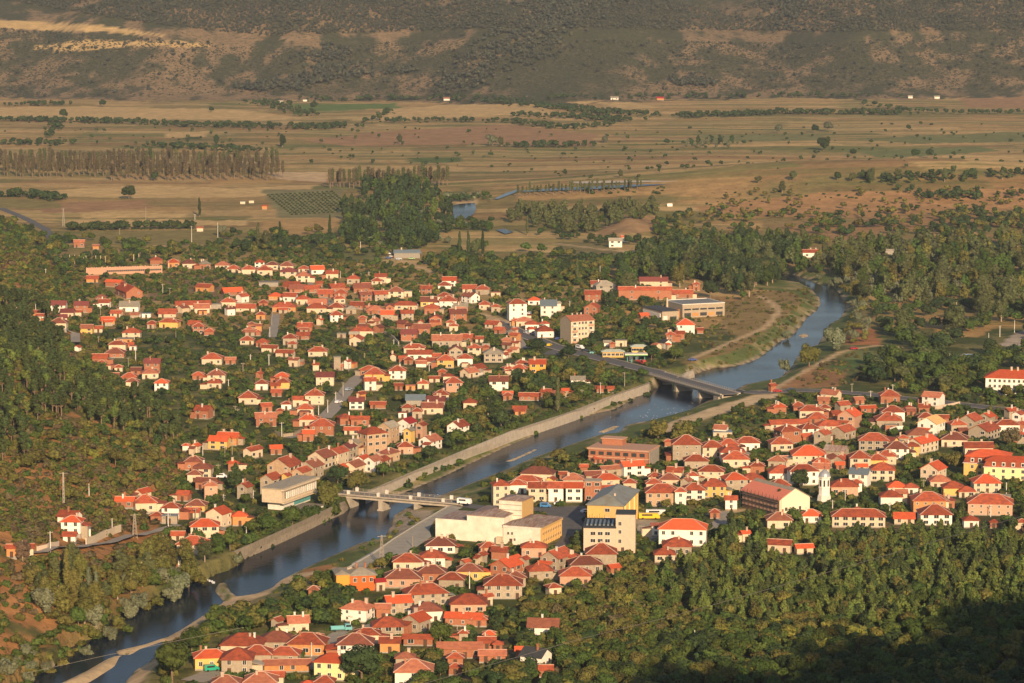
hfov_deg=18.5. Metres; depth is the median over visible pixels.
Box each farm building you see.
[73,239,85,247]
[92,244,99,248]
[196,226,203,231]
[608,238,622,247]
[610,96,618,99]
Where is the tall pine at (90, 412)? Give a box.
[87,409,93,419]
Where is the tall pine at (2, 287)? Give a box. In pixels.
[0,285,6,301]
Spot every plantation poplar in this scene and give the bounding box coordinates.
[2,160,5,175]
[5,160,9,175]
[8,151,11,168]
[15,161,17,175]
[17,154,21,169]
[18,161,21,176]
[23,151,26,167]
[27,158,30,173]
[32,157,35,172]
[38,161,40,176]
[41,160,45,176]
[42,147,46,160]
[45,160,48,175]
[48,146,51,159]
[48,160,51,175]
[50,149,54,168]
[52,155,54,171]
[55,161,58,175]
[56,151,59,167]
[60,153,63,171]
[61,160,64,176]
[65,156,68,172]
[69,150,72,168]
[70,162,73,176]
[74,154,77,169]
[76,158,80,174]
[79,152,82,169]
[82,158,85,174]
[85,157,88,173]
[88,159,91,175]
[93,159,96,176]
[98,156,101,171]
[101,159,104,175]
[104,158,107,169]
[107,153,110,170]
[109,163,111,179]
[111,164,114,180]
[112,148,115,163]
[113,155,117,171]
[116,159,119,177]
[118,152,122,165]
[122,148,125,167]
[125,162,128,178]
[128,160,130,177]
[131,153,135,166]
[131,162,134,177]
[136,146,140,163]
[138,154,142,171]
[141,156,145,166]
[142,163,146,179]
[146,155,149,173]
[148,146,152,161]
[158,159,162,177]
[161,148,164,166]
[162,157,165,172]
[165,162,169,180]
[166,146,170,158]
[169,148,173,162]
[170,163,173,180]
[171,156,174,173]
[174,154,178,165]
[174,163,178,175]
[179,163,182,178]
[182,163,185,179]
[186,150,189,165]
[190,161,194,179]
[197,151,201,162]
[199,163,202,178]
[202,162,204,178]
[205,154,207,170]
[206,165,208,179]
[208,154,211,173]
[212,147,216,159]
[213,164,216,174]
[218,160,222,177]
[219,153,222,172]
[223,160,226,177]
[226,165,229,180]
[227,155,230,172]
[230,161,232,176]
[232,161,235,177]
[235,149,239,160]
[237,160,240,177]
[241,164,244,178]
[244,149,247,167]
[249,163,252,178]
[252,165,255,179]
[256,155,260,173]
[263,152,265,168]
[264,162,268,179]
[270,162,273,173]
[274,162,276,176]
[276,160,279,176]
[281,160,284,177]
[327,168,332,188]
[331,168,334,186]
[337,168,341,186]
[342,169,345,186]
[347,168,351,187]
[352,168,355,187]
[354,167,358,187]
[357,165,362,186]
[366,166,370,176]
[377,168,380,179]
[386,166,390,176]
[412,166,416,178]
[420,162,424,182]
[424,166,427,177]
[428,165,432,183]
[433,170,436,181]
[436,165,440,184]
[441,167,444,184]
[445,165,448,185]
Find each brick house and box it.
[73,299,92,312]
[91,353,114,363]
[104,279,124,286]
[114,492,136,510]
[115,282,142,298]
[143,356,161,372]
[149,255,162,264]
[149,511,163,522]
[168,490,191,501]
[177,453,204,470]
[190,403,213,418]
[192,323,205,333]
[193,259,210,268]
[194,476,224,489]
[226,457,247,470]
[246,322,254,326]
[254,368,263,379]
[254,411,276,426]
[258,402,272,411]
[269,444,282,454]
[270,372,289,381]
[296,320,313,332]
[297,429,314,441]
[304,416,335,435]
[311,675,336,682]
[327,281,349,290]
[335,412,350,425]
[350,412,370,425]
[353,283,374,292]
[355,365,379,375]
[357,289,372,301]
[372,321,384,332]
[374,603,386,616]
[375,603,391,618]
[400,326,418,340]
[413,323,430,333]
[416,562,447,583]
[420,283,432,294]
[424,302,444,313]
[426,641,482,658]
[429,312,442,326]
[443,608,483,626]
[447,306,467,320]
[460,331,473,341]
[490,542,509,559]
[490,553,524,575]
[501,335,511,341]
[507,325,518,333]
[539,386,552,396]
[583,299,600,315]
[584,290,601,301]
[584,478,601,499]
[617,285,675,299]
[665,329,680,341]
[672,288,696,297]
[674,327,684,339]
[688,280,699,290]
[741,458,765,474]
[766,400,787,413]
[768,379,777,391]
[771,476,790,485]
[772,423,802,442]
[791,399,804,409]
[878,387,900,403]
[918,401,930,412]
[947,494,955,508]
[1017,418,1023,429]
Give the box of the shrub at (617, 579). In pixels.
[607,577,623,585]
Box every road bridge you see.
[338,487,463,510]
[647,371,740,399]
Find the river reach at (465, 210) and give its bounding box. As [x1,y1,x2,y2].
[453,203,475,218]
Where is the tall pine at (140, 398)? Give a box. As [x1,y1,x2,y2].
[135,396,143,410]
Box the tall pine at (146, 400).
[143,396,150,416]
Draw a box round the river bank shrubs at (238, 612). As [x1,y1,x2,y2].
[0,288,883,681]
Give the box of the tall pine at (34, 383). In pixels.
[30,379,38,393]
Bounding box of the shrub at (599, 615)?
[596,613,604,619]
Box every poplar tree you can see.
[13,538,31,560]
[23,561,35,579]
[33,569,48,585]
[36,575,53,591]
[49,556,60,572]
[52,583,68,605]
[60,553,73,572]
[62,541,80,556]
[65,567,83,594]
[67,584,80,609]
[68,551,78,567]
[75,554,88,579]
[75,585,93,621]
[77,589,94,623]
[79,581,88,590]
[87,580,105,606]
[91,572,100,583]
[101,580,111,595]
[106,568,115,583]
[108,573,123,599]
[112,552,129,577]
[124,563,143,582]
[124,571,137,592]
[136,560,148,569]
[138,545,149,556]
[141,538,154,552]
[141,550,152,559]
[143,552,155,570]
[151,533,159,546]
[153,553,171,571]
[154,533,171,546]
[157,544,177,565]
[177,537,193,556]
[178,549,198,585]
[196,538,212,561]
[214,134,218,143]
[261,230,271,243]
[279,134,285,146]
[396,133,401,141]
[470,238,479,253]
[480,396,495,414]
[605,289,617,303]
[616,253,626,265]
[616,259,629,274]
[620,271,637,285]
[624,256,631,272]
[641,241,648,251]
[641,255,654,274]
[647,265,659,276]
[648,244,658,249]
[663,244,671,260]
[671,263,685,287]
[674,242,687,253]
[677,259,690,280]
[698,254,709,260]
[700,248,710,258]
[710,263,720,283]
[717,268,726,281]
[718,250,727,260]
[720,263,732,275]
[725,265,736,281]
[726,241,732,250]
[728,247,738,260]
[732,272,745,291]
[741,270,754,296]
[743,231,755,239]
[743,257,752,270]
[747,263,760,286]
[748,260,763,284]
[755,253,764,257]
[760,260,769,268]
[761,245,770,256]
[762,241,773,249]
[763,265,774,285]
[769,258,779,282]
[772,242,784,258]
[773,233,783,248]
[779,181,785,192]
[782,227,791,238]
[800,227,809,239]
[822,249,836,271]
[841,256,853,275]
[848,239,859,251]
[848,279,859,298]
[857,266,869,280]
[857,279,871,297]
[866,167,874,179]
[872,254,885,270]
[877,265,890,278]
[887,262,897,274]
[893,168,901,180]
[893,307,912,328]
[894,254,905,273]
[905,271,916,283]
[912,255,924,268]
[920,288,930,305]
[934,261,946,276]
[934,272,949,295]
[939,247,952,262]
[941,168,948,181]
[944,244,955,259]
[944,300,965,327]
[950,240,960,253]
[958,250,969,262]
[959,262,972,277]
[968,267,978,285]
[969,254,978,266]
[972,271,978,282]
[973,273,985,286]
[973,287,989,309]
[976,297,990,313]
[978,267,989,280]
[979,247,990,260]
[982,282,996,308]
[984,246,994,257]
[993,297,1007,321]
[996,284,1015,304]
[999,170,1005,177]
[999,232,1010,243]
[1001,262,1014,276]
[1001,273,1021,298]
[1012,245,1022,251]
[1015,269,1023,279]
[1016,250,1023,266]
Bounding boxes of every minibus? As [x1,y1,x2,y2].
[457,497,471,504]
[639,512,659,518]
[646,509,665,514]
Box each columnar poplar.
[62,548,69,588]
[86,567,91,585]
[94,570,97,581]
[198,197,200,215]
[255,222,259,244]
[278,221,281,245]
[328,214,330,231]
[457,231,461,251]
[466,230,470,252]
[481,230,484,255]
[526,214,528,234]
[555,377,560,409]
[575,258,578,277]
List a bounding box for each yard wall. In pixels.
[384,331,398,343]
[890,426,902,430]
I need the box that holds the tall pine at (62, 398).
[59,394,65,415]
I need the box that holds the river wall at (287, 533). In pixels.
[232,501,347,558]
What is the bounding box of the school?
[984,367,1023,394]
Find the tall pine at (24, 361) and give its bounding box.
[22,360,30,370]
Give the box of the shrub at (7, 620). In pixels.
[0,619,9,627]
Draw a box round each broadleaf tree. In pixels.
[21,564,41,577]
[59,109,67,115]
[68,606,86,625]
[99,99,106,106]
[102,595,111,612]
[107,448,122,465]
[121,185,134,194]
[123,577,137,594]
[147,572,158,588]
[150,172,158,180]
[154,640,189,682]
[180,626,206,650]
[192,529,205,537]
[211,535,225,546]
[216,605,227,614]
[222,531,237,550]
[257,512,276,528]
[280,505,301,524]
[301,505,320,516]
[310,101,317,108]
[326,463,348,482]
[330,595,347,604]
[340,643,379,678]
[346,469,366,487]
[375,462,389,476]
[411,680,426,682]
[412,671,430,679]
[419,669,436,679]
[421,646,444,659]
[422,445,436,457]
[422,657,434,662]
[423,651,440,659]
[428,679,441,682]
[429,619,452,640]
[433,659,448,675]
[443,675,460,682]
[487,671,505,682]
[488,408,509,425]
[493,659,505,666]
[499,658,514,664]
[504,664,518,673]
[530,338,545,348]
[538,671,550,682]
[546,626,563,636]
[547,672,563,682]
[553,643,568,654]
[555,653,570,666]
[561,345,576,357]
[561,667,579,676]
[565,632,582,643]
[574,649,593,667]
[576,626,595,633]
[577,666,598,682]
[581,629,598,638]
[586,660,605,666]
[586,661,600,666]
[588,330,601,345]
[592,649,606,658]
[595,665,611,675]
[596,672,617,682]
[601,640,614,651]
[602,650,619,661]
[607,660,620,668]
[609,640,625,650]
[611,661,631,670]
[612,672,626,682]
[618,664,637,676]
[620,649,641,662]
[622,624,643,633]
[623,674,642,682]
[627,676,643,682]
[628,651,646,664]
[629,626,641,634]
[640,296,649,302]
[641,666,662,679]
[643,345,659,360]
[643,629,659,642]
[648,334,659,342]
[663,662,678,674]
[666,651,687,663]
[668,346,683,359]
[687,593,701,604]
[687,619,703,629]
[688,662,706,672]
[689,630,706,642]
[698,660,714,669]
[701,645,716,656]
[702,280,719,297]
[703,657,715,667]
[707,672,725,682]
[709,637,723,646]
[713,623,728,629]
[715,657,731,669]
[719,667,738,681]
[720,636,732,651]
[727,638,748,658]
[728,621,745,629]
[730,662,744,668]
[731,564,743,569]
[733,673,753,682]
[734,631,748,637]
[736,636,747,652]
[739,290,746,296]
[741,660,752,674]
[743,658,753,674]
[745,584,758,591]
[748,603,766,617]
[750,657,770,670]
[752,669,766,682]
[753,619,769,631]
[758,633,771,641]
[759,627,776,634]
[760,591,774,602]
[761,635,779,643]
[761,669,777,680]
[763,671,782,681]
[765,675,781,682]
[767,584,783,592]
[767,632,780,643]
[769,622,781,629]
[771,649,792,654]
[771,651,786,662]
[774,124,782,132]
[775,591,795,600]
[775,654,793,675]
[777,591,792,599]
[780,624,795,637]
[781,612,795,620]
[783,644,800,655]
[787,656,807,671]
[789,171,797,177]
[790,469,808,487]
[793,619,805,633]
[795,642,811,654]
[798,599,816,607]
[803,639,816,646]
[803,643,817,651]
[803,651,822,663]
[806,590,822,601]
[811,124,818,129]
[812,627,833,640]
[814,584,830,595]
[820,613,836,621]
[821,625,838,636]
[823,121,833,128]
[825,643,846,655]
[829,585,848,596]
[829,635,846,644]
[830,617,849,629]
[831,624,846,635]
[832,650,849,663]
[834,171,840,180]
[835,640,855,651]
[842,563,859,573]
[842,641,854,651]
[845,593,855,600]
[846,588,858,595]
[849,172,856,181]
[857,635,878,647]
[859,609,876,624]
[861,632,875,636]
[865,561,878,569]
[868,361,885,368]
[882,621,900,634]
[886,362,899,381]
[893,364,910,378]
[895,642,915,658]
[898,611,914,632]
[901,616,921,631]
[907,591,929,603]
[911,149,920,158]
[911,571,926,578]
[914,636,930,644]
[921,615,936,625]
[923,604,935,615]
[923,618,938,629]
[926,149,933,158]
[926,351,941,363]
[926,586,944,597]
[928,594,943,600]
[929,630,945,638]
[930,659,943,668]
[931,366,947,376]
[934,598,952,603]
[935,626,949,633]
[936,607,946,617]
[937,616,950,624]
[937,634,952,646]
[942,323,955,337]
[945,451,964,472]
[946,372,959,390]
[952,669,967,678]
[963,679,979,682]
[968,670,979,676]
[974,360,991,371]
[976,674,994,682]
[985,346,1001,354]
[989,602,1005,610]
[991,670,1007,679]
[994,640,1007,661]
[999,642,1019,657]
[999,658,1017,673]
[1001,427,1021,442]
[1002,633,1022,643]
[1008,665,1023,682]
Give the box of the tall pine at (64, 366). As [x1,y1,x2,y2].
[61,360,67,379]
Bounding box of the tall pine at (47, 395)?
[44,392,49,410]
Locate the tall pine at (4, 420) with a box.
[1,416,8,430]
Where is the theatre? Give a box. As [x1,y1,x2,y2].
[435,494,563,544]
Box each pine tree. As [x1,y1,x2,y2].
[226,462,243,488]
[571,531,582,545]
[660,557,673,570]
[663,560,671,570]
[667,579,673,590]
[669,581,682,598]
[674,549,684,570]
[677,572,686,585]
[682,551,694,568]
[683,559,695,577]
[687,566,696,583]
[688,583,698,599]
[688,593,696,609]
[694,575,701,592]
[697,561,708,578]
[697,570,707,582]
[697,592,708,609]
[699,583,706,593]
[707,548,717,568]
[707,570,717,585]
[716,576,725,589]
[717,539,726,557]
[720,588,726,599]
[722,576,733,591]
[723,566,734,581]
[723,589,733,603]
[723,593,731,603]
[725,555,735,567]
[726,508,735,523]
[726,535,733,547]
[733,587,740,600]
[736,595,747,611]
[744,586,754,599]
[745,594,750,607]
[749,574,757,585]
[749,591,757,610]
[750,568,757,578]
[751,540,760,559]
[756,572,765,589]
[756,601,766,618]
[757,523,766,536]
[757,548,769,561]
[757,579,765,592]
[758,532,767,549]
[763,567,773,578]
[763,597,770,606]
[767,546,774,559]
[770,524,778,536]
[771,601,778,614]
[772,573,780,584]
[773,548,781,558]
[773,584,782,598]
[774,554,782,566]
[778,599,790,616]
[780,552,789,565]
[780,568,792,580]
[784,576,796,590]
[784,581,791,591]
[786,523,795,538]
[786,598,793,611]
[794,522,801,535]
[796,561,807,579]
[797,518,804,527]
[801,522,812,541]
[801,581,809,592]
[802,586,808,593]
[814,599,823,620]
[817,555,825,572]
[819,526,828,538]
[819,573,826,583]
[821,535,829,544]
[821,559,830,575]
[821,594,830,613]
[825,552,831,560]
[826,597,837,616]
[827,537,836,548]
[828,562,839,575]
[830,566,840,578]
[834,556,840,566]
[834,578,842,586]
[835,600,846,615]
[836,585,845,599]
[838,548,846,560]
[839,560,844,579]
[842,578,849,593]
[845,559,855,573]
[845,600,855,618]
[849,575,856,587]
[851,599,857,607]
[854,568,859,578]
[855,521,861,538]
[855,536,862,554]
[855,574,862,585]
[855,591,865,610]
[859,563,865,576]
[862,544,872,556]
[864,524,874,537]
[864,564,873,577]
[865,580,876,595]
[866,590,877,608]
[866,592,875,608]
[867,558,874,569]
[867,607,878,624]
[869,573,878,587]
[870,535,879,556]
[873,553,883,569]
[875,573,880,585]
[877,528,886,535]
[877,582,887,595]
[878,596,889,609]
[879,568,889,584]
[887,588,895,599]
[887,608,897,622]
[888,575,894,589]
[892,602,898,610]
[894,550,903,566]
[900,521,906,532]
[900,595,908,611]
[901,563,909,574]
[905,533,911,542]
[906,583,914,592]
[911,534,920,545]
[912,600,920,609]
[912,606,920,617]
[913,518,920,531]
[915,519,926,532]
[916,571,927,584]
[918,525,925,542]
[919,552,925,563]
[922,535,929,543]
[922,557,933,571]
[927,523,936,536]
[927,543,937,555]
[928,554,934,564]
[930,551,937,561]
[930,606,938,616]
[931,538,938,550]
[935,518,944,533]
[936,567,941,577]
[937,558,945,571]
[937,571,946,585]
[939,528,950,544]
[939,576,947,588]
[940,543,949,559]
[940,598,945,606]
[944,581,952,595]
[945,569,952,580]
[946,590,954,602]
[947,604,956,615]
[950,571,959,585]
[952,586,958,599]
[953,523,960,537]
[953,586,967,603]
[954,517,961,528]
[954,587,963,600]
[954,596,962,606]
[955,602,962,615]
[957,499,967,516]
[957,569,964,580]
[961,548,972,571]
[965,570,975,583]
[966,532,973,541]
[966,587,976,604]
[968,559,977,570]
[970,554,979,565]
[973,523,980,540]
[974,578,982,590]
[975,593,983,604]
[978,547,985,558]
[984,577,991,587]
[984,601,990,613]
[986,572,992,580]
[990,552,999,563]
[993,569,1001,582]
[994,603,1001,616]
[999,539,1007,554]
[1001,528,1007,541]
[1004,557,1011,569]
[1004,566,1012,577]
[1006,545,1013,554]
[1007,536,1018,552]
[1008,525,1014,536]
[1008,582,1018,598]
[1010,559,1020,571]
[1010,575,1019,586]
[1012,560,1021,574]
[1013,532,1021,548]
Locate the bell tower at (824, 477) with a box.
[817,466,830,502]
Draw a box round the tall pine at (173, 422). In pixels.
[169,420,177,437]
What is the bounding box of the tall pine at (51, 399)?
[47,394,53,410]
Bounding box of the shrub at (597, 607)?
[594,605,602,609]
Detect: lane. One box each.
[5,524,180,552]
[68,330,79,341]
[181,669,221,682]
[268,314,279,336]
[279,266,347,305]
[285,431,301,437]
[309,627,355,669]
[319,375,363,417]
[506,332,528,347]
[709,511,728,529]
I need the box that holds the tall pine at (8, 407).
[4,405,12,412]
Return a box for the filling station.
[624,352,647,361]
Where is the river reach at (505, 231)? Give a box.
[497,229,512,233]
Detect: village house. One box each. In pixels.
[5,544,16,559]
[24,543,34,555]
[50,300,67,311]
[51,317,68,332]
[56,506,83,522]
[59,306,75,316]
[59,513,91,538]
[80,324,94,333]
[93,297,111,307]
[107,338,126,349]
[116,300,140,311]
[121,326,141,339]
[130,486,152,496]
[135,492,166,513]
[140,366,158,378]
[154,378,169,391]
[158,317,181,327]
[160,499,190,519]
[161,513,178,523]
[166,259,179,267]
[174,300,211,309]
[175,533,210,555]
[175,556,181,566]
[176,303,190,313]
[181,258,197,268]
[186,467,204,482]
[188,440,201,453]
[189,518,225,538]
[192,645,225,670]
[193,301,209,313]
[193,460,214,476]
[194,281,214,291]
[199,377,222,388]
[200,351,223,364]
[202,368,227,383]
[202,435,232,450]
[202,479,218,499]
[205,504,232,526]
[210,671,241,682]
[216,429,244,445]
[219,632,266,650]
[220,296,237,305]
[220,647,263,673]
[223,304,235,315]
[231,508,254,525]
[235,290,249,302]
[235,478,253,498]
[237,390,264,404]
[238,263,256,273]
[241,443,263,458]
[241,670,279,682]
[244,644,274,660]
[249,379,269,390]
[251,321,262,330]
[255,259,265,267]
[255,309,266,319]
[256,265,272,275]
[259,471,281,493]
[260,627,293,647]
[262,261,279,269]
[265,453,301,476]
[269,615,284,626]
[271,301,296,311]
[272,646,302,658]
[276,376,291,388]
[276,611,310,632]
[279,261,294,269]
[279,266,297,277]
[280,292,298,302]
[280,398,292,409]
[280,469,291,479]
[282,332,298,344]
[285,631,329,655]
[287,355,300,366]
[289,403,314,414]
[292,396,308,406]
[292,412,318,426]
[292,462,312,475]
[295,293,309,304]
[296,270,315,281]
[304,387,325,404]
[304,457,324,476]
[306,302,332,313]
[307,345,328,356]
[307,445,336,469]
[309,265,324,274]
[312,360,319,370]
[312,650,358,680]
[315,369,334,385]
[316,315,323,325]
[321,268,338,278]
[325,629,375,653]
[328,309,346,321]
[330,293,344,303]
[330,443,349,463]
[339,597,374,622]
[341,439,357,458]
[344,357,351,369]
[345,306,356,313]
[345,456,365,475]
[346,273,360,283]
[346,435,361,454]
[348,334,364,345]
[348,393,364,409]
[350,325,374,336]
[353,624,388,643]
[355,390,366,399]
[355,451,368,461]
[357,424,388,454]
[362,375,382,390]
[362,454,382,472]
[363,302,371,312]
[364,367,390,381]
[364,613,404,634]
[367,315,380,325]
[372,288,388,300]
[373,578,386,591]
[374,271,390,282]
[376,447,400,462]
[377,418,400,445]
[377,453,390,465]
[378,632,401,652]
[380,310,398,320]
[382,591,413,614]
[384,567,421,587]
[388,285,404,298]
[388,364,406,379]
[389,350,396,361]
[392,550,430,568]
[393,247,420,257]
[393,301,417,309]
[393,657,434,682]
[394,647,421,662]
[395,439,421,454]
[397,416,417,436]
[399,307,414,320]
[400,580,455,604]
[401,403,418,414]
[401,607,432,633]
[402,347,432,359]
[402,424,415,442]
[403,341,425,353]
[404,290,411,296]
[405,394,426,405]
[410,600,443,622]
[411,404,423,418]
[415,418,427,437]
[416,378,429,388]
[417,431,442,448]
[418,547,452,567]
[420,296,437,306]
[421,399,443,414]
[424,534,463,553]
[426,393,445,410]
[430,352,454,367]
[431,332,466,346]
[432,388,449,400]
[434,294,457,307]
[437,572,466,587]
[442,276,459,286]
[442,373,458,382]
[443,377,463,391]
[445,418,469,432]
[448,321,458,331]
[448,343,463,359]
[449,593,487,611]
[449,626,469,640]
[453,301,468,311]
[455,563,490,580]
[456,353,473,366]
[459,290,479,303]
[459,365,479,377]
[462,398,477,408]
[467,342,481,355]
[467,363,487,369]
[473,546,488,564]
[475,284,489,294]
[476,571,523,598]
[477,541,496,556]
[478,299,490,309]
[480,589,494,605]
[483,347,503,362]
[489,373,508,390]
[490,302,505,311]
[490,478,510,505]
[500,363,511,372]
[504,348,512,357]
[504,568,527,586]
[505,364,528,376]
[506,299,531,320]
[508,330,521,340]
[508,479,527,493]
[509,316,532,326]
[509,337,521,348]
[510,344,519,352]
[511,316,517,325]
[511,357,528,366]
[513,475,542,490]
[518,552,530,572]
[518,643,553,663]
[519,466,556,480]
[520,539,547,557]
[524,560,559,580]
[525,320,545,329]
[526,327,535,334]
[526,614,560,635]
[527,297,539,304]
[527,479,546,501]
[529,356,546,372]
[534,326,554,337]
[535,545,570,569]
[539,319,549,326]
[540,298,556,317]
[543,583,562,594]
[545,475,557,489]
[546,481,564,501]
[556,298,564,311]
[558,566,592,585]
[561,388,573,396]
[561,472,584,487]
[565,481,583,502]
[566,553,603,573]
[568,549,579,558]
[570,373,590,382]
[582,470,606,477]
[584,541,617,564]
[590,279,599,288]
[591,470,621,484]
[592,280,617,291]
[598,464,621,475]
[601,481,615,488]
[615,339,626,346]
[618,457,651,476]
[622,475,637,487]
[639,275,672,285]
[642,522,659,536]
[644,483,686,506]
[645,476,661,486]
[647,469,661,478]
[653,546,675,562]
[657,518,707,546]
[658,337,672,349]
[658,470,679,484]
[661,536,692,556]
[664,434,702,461]
[665,463,684,478]
[673,487,687,504]
[675,318,695,334]
[679,474,693,486]
[681,481,705,500]
[682,451,709,468]
[685,468,704,481]
[697,465,724,479]
[700,477,732,497]
[701,438,723,457]
[712,421,729,430]
[717,435,745,448]
[718,444,749,461]
[719,470,748,491]
[720,449,749,467]
[723,492,737,509]
[734,436,760,451]
[738,526,751,541]
[743,472,765,483]
[763,418,809,430]
[764,509,793,528]
[766,435,794,451]
[767,453,788,466]
[767,462,787,480]
[767,538,793,553]
[786,445,826,465]
[786,462,819,485]
[796,421,819,437]
[797,404,828,418]
[800,507,822,523]
[801,248,818,257]
[811,454,831,462]
[812,459,830,472]
[813,420,842,429]
[813,426,833,444]
[816,387,841,400]
[822,452,836,468]
[823,441,849,454]
[830,423,856,439]
[830,478,859,495]
[830,508,886,527]
[833,450,847,467]
[834,397,851,411]
[836,406,862,428]
[847,450,871,467]
[847,464,871,487]
[852,476,862,492]
[857,432,889,450]
[868,412,903,428]
[869,460,895,481]
[870,451,887,463]
[877,487,903,506]
[878,404,905,421]
[879,449,897,464]
[883,441,916,459]
[885,481,904,490]
[887,436,898,441]
[895,489,909,504]
[896,432,911,442]
[903,402,913,410]
[903,483,919,494]
[905,433,939,453]
[905,439,919,455]
[909,489,947,512]
[916,414,945,436]
[916,503,953,525]
[918,391,945,406]
[919,458,947,482]
[927,472,951,488]
[940,430,968,446]
[940,481,963,496]
[943,493,949,507]
[946,416,967,431]
[960,411,983,428]
[961,512,979,527]
[962,439,994,454]
[967,492,1013,515]
[968,420,1000,439]
[969,472,1002,493]
[980,410,996,422]
[993,417,1020,431]
[1003,404,1016,418]
[1012,408,1023,420]
[1013,427,1023,443]
[1016,518,1023,530]
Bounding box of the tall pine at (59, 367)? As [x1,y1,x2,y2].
[56,362,63,379]
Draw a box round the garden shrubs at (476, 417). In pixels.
[50,223,1023,682]
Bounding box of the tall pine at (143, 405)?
[139,403,146,420]
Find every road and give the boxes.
[0,208,52,237]
[352,505,462,567]
[458,504,586,510]
[501,321,664,372]
[544,350,558,354]
[733,389,1023,410]
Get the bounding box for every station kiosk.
[600,349,624,357]
[629,344,645,351]
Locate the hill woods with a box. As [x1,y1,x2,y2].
[8,0,1023,34]
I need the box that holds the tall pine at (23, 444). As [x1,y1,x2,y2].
[20,439,28,453]
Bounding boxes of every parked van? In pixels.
[203,663,219,671]
[216,473,226,477]
[540,502,550,507]
[575,344,583,348]
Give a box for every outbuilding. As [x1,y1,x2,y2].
[35,313,44,317]
[54,314,67,319]
[61,531,77,544]
[74,345,82,351]
[75,310,82,316]
[85,275,99,282]
[94,325,103,332]
[95,294,107,300]
[100,316,114,324]
[104,319,112,325]
[105,347,126,357]
[109,310,123,317]
[113,364,123,371]
[117,337,133,341]
[121,372,138,379]
[126,378,139,386]
[129,312,139,317]
[129,345,136,350]
[130,367,142,374]
[141,313,150,317]
[147,323,154,328]
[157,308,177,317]
[170,531,185,541]
[181,443,190,450]
[184,507,201,518]
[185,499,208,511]
[187,320,202,327]
[192,371,205,379]
[198,310,206,314]
[203,328,214,335]
[211,303,221,308]
[215,261,230,267]
[220,287,242,295]
[224,357,236,364]
[226,265,240,272]
[235,303,256,311]
[239,336,255,344]
[244,329,255,335]
[255,330,261,335]
[255,338,269,346]
[258,299,269,306]
[259,281,278,286]
[260,344,279,352]
[260,670,285,682]
[263,658,311,672]
[268,292,281,299]
[270,382,280,388]
[270,389,282,396]
[274,349,295,357]
[275,408,283,414]
[278,307,288,312]
[283,281,300,289]
[287,341,297,348]
[289,284,305,292]
[296,332,310,339]
[297,265,308,272]
[299,327,308,331]
[299,410,309,415]
[300,359,305,365]
[300,680,312,682]
[304,285,320,292]
[307,298,327,304]
[307,585,320,594]
[316,281,323,286]
[317,289,333,297]
[328,302,345,311]
[334,289,347,296]
[337,333,345,337]
[343,426,361,434]
[349,301,364,309]
[349,331,359,337]
[351,362,357,368]
[358,315,367,321]
[359,319,365,323]
[366,305,384,314]
[369,401,386,408]
[371,277,382,284]
[385,303,394,309]
[394,383,403,390]
[396,319,409,322]
[396,323,406,328]
[398,356,406,362]
[398,411,406,417]
[402,634,433,645]
[403,357,413,364]
[405,384,415,390]
[406,323,412,328]
[415,360,426,367]
[426,357,436,365]
[428,376,440,382]
[432,353,441,356]
[437,281,451,288]
[437,292,451,299]
[437,369,446,376]
[445,319,454,326]
[446,652,464,663]
[449,662,463,675]
[458,557,471,564]
[461,362,468,367]
[462,284,476,292]
[470,615,487,626]
[475,336,484,342]
[477,636,496,648]
[478,649,506,662]
[482,344,489,351]
[482,630,496,635]
[483,369,491,374]
[484,320,502,328]
[491,291,500,296]
[492,640,503,648]
[493,326,505,333]
[501,342,511,348]
[502,392,512,400]
[503,352,508,358]
[512,406,526,413]
[514,408,524,415]
[514,646,523,657]
[518,392,540,400]
[538,664,553,677]
[552,390,565,397]
[558,471,567,479]
[579,464,588,471]
[593,456,602,463]
[595,385,604,392]
[603,340,611,346]
[605,563,621,574]
[606,386,614,392]
[609,342,615,347]
[629,356,638,359]
[638,312,649,318]
[651,342,661,348]
[663,439,670,446]
[696,327,703,333]
[708,508,720,518]
[712,429,731,437]
[793,543,814,554]
[801,432,812,440]
[806,412,827,423]
[817,396,830,404]
[819,404,831,410]
[829,410,841,418]
[834,461,844,469]
[851,396,865,404]
[855,463,868,467]
[858,405,877,412]
[884,424,896,430]
[893,512,915,524]
[905,408,916,415]
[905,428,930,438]
[916,412,931,421]
[937,414,949,422]
[956,427,967,434]
[957,486,976,497]
[989,519,998,528]
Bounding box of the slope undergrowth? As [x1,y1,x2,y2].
[404,556,1023,682]
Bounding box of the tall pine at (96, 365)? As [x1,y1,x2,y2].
[93,362,100,370]
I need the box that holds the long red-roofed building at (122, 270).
[86,265,161,274]
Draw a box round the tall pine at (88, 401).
[84,396,92,408]
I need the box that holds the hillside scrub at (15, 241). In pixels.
[0,215,207,682]
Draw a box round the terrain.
[0,0,1023,682]
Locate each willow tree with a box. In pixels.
[0,657,11,663]
[1,659,17,678]
[13,656,21,664]
[20,643,32,654]
[22,671,34,681]
[23,660,37,669]
[31,587,54,612]
[40,661,51,671]
[78,644,93,654]
[86,604,102,625]
[102,626,117,639]
[118,597,133,606]
[121,573,130,590]
[122,602,137,617]
[129,591,148,599]
[131,594,147,609]
[157,567,169,582]
[162,585,182,601]
[169,566,180,574]
[169,573,188,588]
[182,571,190,586]
[216,224,226,235]
[233,554,242,565]
[317,480,339,505]
[478,220,486,229]
[485,222,493,231]
[486,134,497,145]
[602,135,607,141]
[648,419,668,438]
[671,420,693,438]
[778,359,790,373]
[782,330,790,338]
[799,343,820,366]
[814,264,823,272]
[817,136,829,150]
[823,327,845,350]
[833,277,841,285]
[847,329,859,337]
[849,299,856,307]
[852,311,862,319]
[855,301,865,308]
[859,320,869,327]
[869,273,876,281]
[888,284,897,293]
[931,241,937,247]
[945,287,949,296]
[954,279,962,288]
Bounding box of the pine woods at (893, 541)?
[643,507,1023,628]

